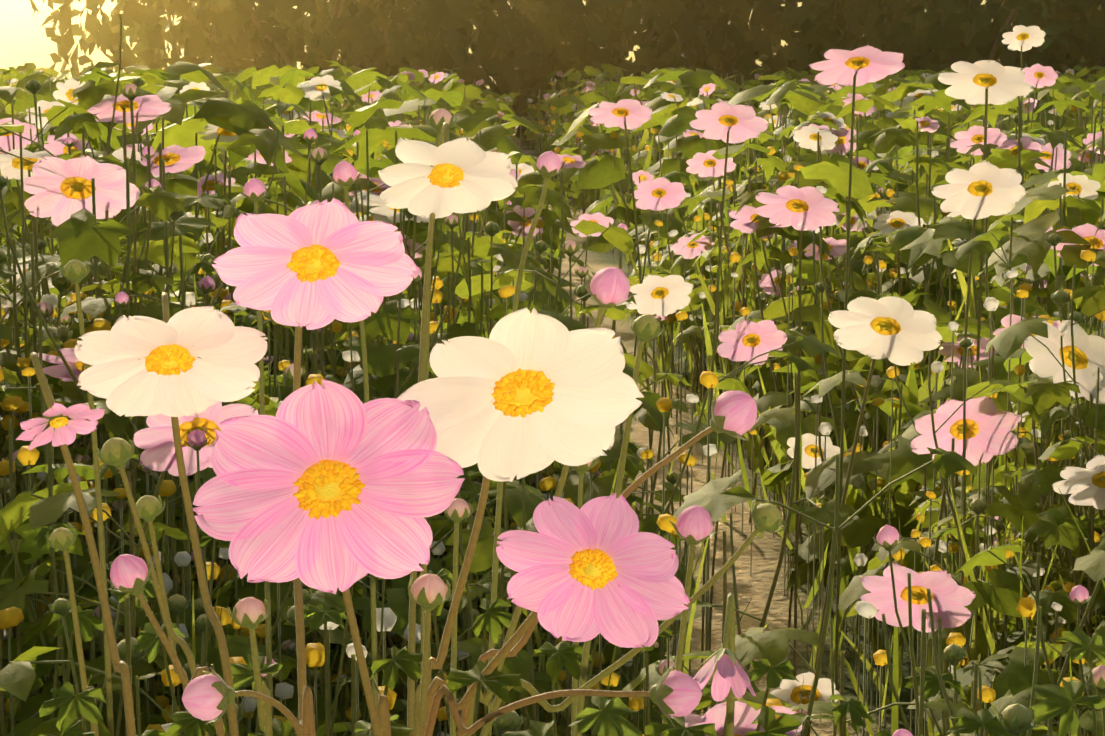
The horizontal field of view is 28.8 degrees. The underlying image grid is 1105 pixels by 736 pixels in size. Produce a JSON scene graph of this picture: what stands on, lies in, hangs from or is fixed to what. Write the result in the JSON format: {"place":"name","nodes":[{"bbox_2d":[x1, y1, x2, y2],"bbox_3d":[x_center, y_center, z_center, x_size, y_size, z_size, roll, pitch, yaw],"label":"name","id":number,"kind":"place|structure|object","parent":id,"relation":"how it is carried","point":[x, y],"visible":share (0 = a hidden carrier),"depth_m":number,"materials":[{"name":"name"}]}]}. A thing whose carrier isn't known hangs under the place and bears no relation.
{"place":"outdoors","nodes":[
{"label":"outdoors","id":0,"kind":"place"},
{"bbox_2d":[8,68,923,735],"bbox_3d":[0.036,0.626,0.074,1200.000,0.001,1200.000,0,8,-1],"label":"ground","id":1,"kind":"structure","parent":0,"point":[764,552],"depth_m":2.76,"materials":[{"name":"brown soil"}]},
{"bbox_2d":[15,352,135,735],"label":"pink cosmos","id":2,"kind":"object","parent":1,"relation":"on","point":[62,430],"visible":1,"depth_m":0.65,"materials":[{"name":"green plant"}]},
{"bbox_2d":[106,554,224,735],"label":"bud","id":3,"kind":"object","parent":1,"relation":"on","point":[129,573],"visible":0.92,"depth_m":0.61,"materials":[{"name":"pink plant"}]},
{"bbox_2d":[74,292,267,735],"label":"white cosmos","id":4,"kind":"object","parent":1,"relation":"on","point":[215,351],"visible":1,"depth_m":0.66,"materials":[{"name":"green plant"}]},
{"bbox_2d":[30,0,337,89],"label":"tree","id":5,"kind":"object","parent":1,"relation":"on","point":[67,36],"depth_m":17.12,"materials":[{"name":"green plant"}]},
{"bbox_2d":[182,667,316,735],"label":"bud","id":6,"kind":"object","parent":1,"relation":"on","point":[213,700],"visible":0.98,"depth_m":0.58,"materials":[{"name":"pink plant"}]},
{"bbox_2d":[228,597,272,735],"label":"bud","id":7,"kind":"object","parent":1,"relation":"on","point":[252,619],"visible":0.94,"depth_m":0.60,"materials":[{"name":"green plant"}]},
{"bbox_2d":[133,0,474,87],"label":"tree","id":8,"kind":"object","parent":1,"relation":"on","point":[307,43],"depth_m":18.59,"materials":[{"name":"green plant"}]},
{"bbox_2d":[138,0,496,100],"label":"tree","id":9,"kind":"object","parent":1,"relation":"on","point":[242,53],"depth_m":16.56,"materials":[{"name":"green plant"}]},
{"bbox_2d":[192,379,464,735],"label":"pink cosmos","id":10,"kind":"object","parent":1,"relation":"on","point":[358,467],"visible":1,"depth_m":0.60,"materials":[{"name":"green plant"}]},
{"bbox_2d":[271,0,523,100],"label":"tree","id":11,"kind":"object","parent":1,"relation":"on","point":[423,38],"depth_m":18.57,"materials":[{"name":"green plant"}]},
{"bbox_2d":[408,574,450,735],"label":"bud","id":12,"kind":"object","parent":1,"relation":"on","point":[429,592],"visible":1,"depth_m":0.62,"materials":[{"name":"green plant"}]},
{"bbox_2d":[378,122,517,735],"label":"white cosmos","id":13,"kind":"object","parent":1,"relation":"on","point":[442,178],"visible":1,"depth_m":0.85,"materials":[{"name":"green plant"}]},
{"bbox_2d":[299,0,615,141],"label":"tree","id":14,"kind":"object","parent":1,"relation":"on","point":[491,64],"depth_m":16.70,"materials":[{"name":"green plant"}]},
{"bbox_2d":[0,25,1070,735],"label":"flowers","id":15,"kind":"object","parent":1,"relation":"on","point":[874,327],"visible":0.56,"depth_m":1.74,"materials":[{"name":"white plant"}]},
{"bbox_2d":[464,267,636,735],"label":"bud","id":16,"kind":"object","parent":1,"relation":"on","point":[609,284],"visible":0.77,"depth_m":0.62,"materials":[{"name":"pink plant"}]},
{"bbox_2d":[422,493,689,735],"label":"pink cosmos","id":17,"kind":"object","parent":1,"relation":"on","point":[606,535],"visible":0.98,"depth_m":0.59,"materials":[{"name":"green plant"}]},
{"bbox_2d":[424,663,701,735],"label":"bud","id":18,"kind":"object","parent":1,"relation":"on","point":[668,693],"visible":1,"depth_m":0.59,"materials":[{"name":"pink plant"}]},
{"bbox_2d":[409,0,740,129],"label":"tree","id":19,"kind":"object","parent":1,"relation":"on","point":[567,48],"depth_m":17.89,"materials":[{"name":"green plant"}]},
{"bbox_2d":[457,386,756,735],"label":"bud","id":20,"kind":"object","parent":1,"relation":"on","point":[729,408],"visible":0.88,"depth_m":0.60,"materials":[{"name":"pink plant"}]},
{"bbox_2d":[468,0,754,123],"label":"tree","id":21,"kind":"object","parent":1,"relation":"on","point":[585,9],"depth_m":17.05,"materials":[{"name":"green plant"}]},
{"bbox_2d":[480,500,785,735],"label":"bud","id":22,"kind":"object","parent":1,"relation":"on","point":[766,517],"visible":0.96,"depth_m":0.62,"materials":[{"name":"green plant"}]},
{"bbox_2d":[662,505,717,735],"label":"bud","id":23,"kind":"object","parent":1,"relation":"on","point":[697,529],"visible":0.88,"depth_m":0.64,"materials":[{"name":"pink plant"}]},
{"bbox_2d":[587,0,884,90],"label":"tree","id":24,"kind":"object","parent":1,"relation":"on","point":[799,46],"depth_m":17.88,"materials":[{"name":"green plant"}]},
{"bbox_2d":[596,0,956,92],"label":"tree","id":25,"kind":"object","parent":1,"relation":"on","point":[746,65],"depth_m":17.47,"materials":[{"name":"green plant"}]},
{"bbox_2d":[706,0,1003,83],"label":"tree","id":26,"kind":"object","parent":1,"relation":"on","point":[916,32],"depth_m":18.14,"materials":[{"name":"green plant"}]},
{"bbox_2d":[827,0,1104,94],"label":"tree","id":27,"kind":"object","parent":1,"relation":"on","point":[987,8],"depth_m":16.77,"materials":[{"name":"green plant"}]},
{"bbox_2d":[905,0,1084,74],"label":"shrub","id":28,"kind":"object","parent":1,"relation":"on","point":[963,27],"depth_m":19.21,"materials":[{"name":"green plant"}]},
{"bbox_2d":[965,0,1104,80],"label":"shrub","id":29,"kind":"object","parent":1,"relation":"on","point":[1059,40],"depth_m":17.34,"materials":[{"name":"green plant"}]},
{"bbox_2d":[973,0,1104,74],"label":"shrub","id":30,"kind":"object","parent":1,"relation":"on","point":[1077,15],"depth_m":18.64,"materials":[{"name":"green plant"}]},
{"bbox_2d":[1087,5,1101,75],"bbox_3d":[6.079,-2.868,18.011,3.186,1.948,3.305,0,8,-1],"label":"shrub","id":31,"kind":"object","parent":1,"relation":"on","point":[1091,19],"depth_m":18.48,"materials":[{"name":"green plant"}]},
{"bbox_2d":[0,19,1104,735],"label":"flower plant","id":32,"kind":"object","parent":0,"point":[1048,583],"depth_m":1.21,"materials":[{"name":"green plant"}]},
{"bbox_2d":[44,527,98,735],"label":"bud","id":33,"kind":"object","parent":32,"relation":"on","point":[56,540],"visible":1,"depth_m":0.71,"materials":[{"name":"green plant"}]},
{"bbox_2d":[59,259,113,735],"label":"bud","id":34,"kind":"object","parent":32,"relation":"on","point":[77,272],"visible":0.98,"depth_m":0.78,"materials":[{"name":"green plant"}]},
{"bbox_2d":[97,438,208,735],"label":"bud","id":35,"kind":"object","parent":32,"relation":"on","point":[116,452],"visible":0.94,"depth_m":0.69,"materials":[{"name":"green plant"}]},
{"bbox_2d":[134,495,188,711],"bbox_3d":[-0.122,0.285,0.751,0.041,0.487,0.013,3,9,21],"label":"bud","id":36,"kind":"object","parent":32,"relation":"on","point":[149,508],"visible":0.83,"depth_m":0.72,"materials":[{"name":"green plant"}]},
{"bbox_2d":[239,178,272,718],"bbox_3d":[-0.116,0.214,0.907,0.013,0.584,0.088,-2,8,-14],"label":"bud","id":37,"kind":"object","parent":32,"relation":"on","point":[257,194],"visible":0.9,"depth_m":0.90,"materials":[{"name":"green plant"}]},
{"bbox_2d":[212,198,417,720],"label":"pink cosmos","id":38,"kind":"object","parent":32,"relation":"on","point":[289,260],"visible":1,"depth_m":0.68,"materials":[{"name":"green plant"}]},
{"bbox_2d":[328,161,377,711],"bbox_3d":[-0.077,0.213,0.888,0.014,0.592,0.090,-2,8,-13],"label":"bud","id":39,"kind":"object","parent":32,"relation":"on","point":[345,177],"visible":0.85,"depth_m":0.88,"materials":[{"name":"green plant"}]},
{"bbox_2d":[421,564,431,685],"bbox_3d":[-0.043,0.278,0.772,0.011,0.494,0.026,-5,9,-30],"label":"stem","id":40,"kind":"object","parent":32,"relation":"on","point":[424,567],"visible":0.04,"depth_m":0.75,"materials":[{"name":"green plant"}]},
{"bbox_2d":[420,108,456,678],"bbox_3d":[-0.054,0.195,0.939,0.013,0.612,0.091,1,8,9],"label":"bud","id":41,"kind":"object","parent":32,"relation":"on","point":[438,118],"visible":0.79,"depth_m":0.93,"materials":[{"name":"green plant"}]},
{"bbox_2d":[443,498,472,735],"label":"bud","id":42,"kind":"object","parent":32,"relation":"on","point":[457,511],"visible":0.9,"depth_m":0.77,"materials":[{"name":"green plant"}]},
{"bbox_2d":[487,151,564,735],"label":"bud","id":43,"kind":"object","parent":32,"relation":"on","point":[546,167],"visible":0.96,"depth_m":0.81,"materials":[{"name":"green plant"}]},
{"bbox_2d":[32,308,1104,735],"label":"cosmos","id":44,"kind":"object","parent":32,"relation":"on","point":[608,718],"depth_m":0.63,"materials":[{"name":"white plant"}]},
{"bbox_2d":[570,457,598,735],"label":"bud","id":45,"kind":"object","parent":32,"relation":"on","point":[581,470],"visible":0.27,"depth_m":0.77,"materials":[{"name":"green plant"}]},
{"bbox_2d":[574,314,664,735],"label":"bud","id":46,"kind":"object","parent":32,"relation":"on","point":[645,328],"visible":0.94,"depth_m":0.69,"materials":[{"name":"green plant"}]},
{"bbox_2d":[693,593,755,735],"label":"half-open pink cosmos","id":47,"kind":"object","parent":32,"relation":"on","point":[730,680],"visible":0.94,"depth_m":0.71,"materials":[{"name":"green plant"}]},
{"bbox_2d":[0,60,1104,735],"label":"meadow","id":48,"kind":"structure","parent":0,"point":[922,224],"depth_m":2.50,"materials":[{"name":"green plant"}]},
{"bbox_2d":[0,61,1104,354],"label":"meadow","id":49,"kind":"structure","parent":0,"point":[612,161],"depth_m":6.55,"materials":[{"name":"green plant"}]},
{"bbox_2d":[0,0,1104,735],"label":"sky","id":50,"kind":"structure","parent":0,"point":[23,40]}
]}

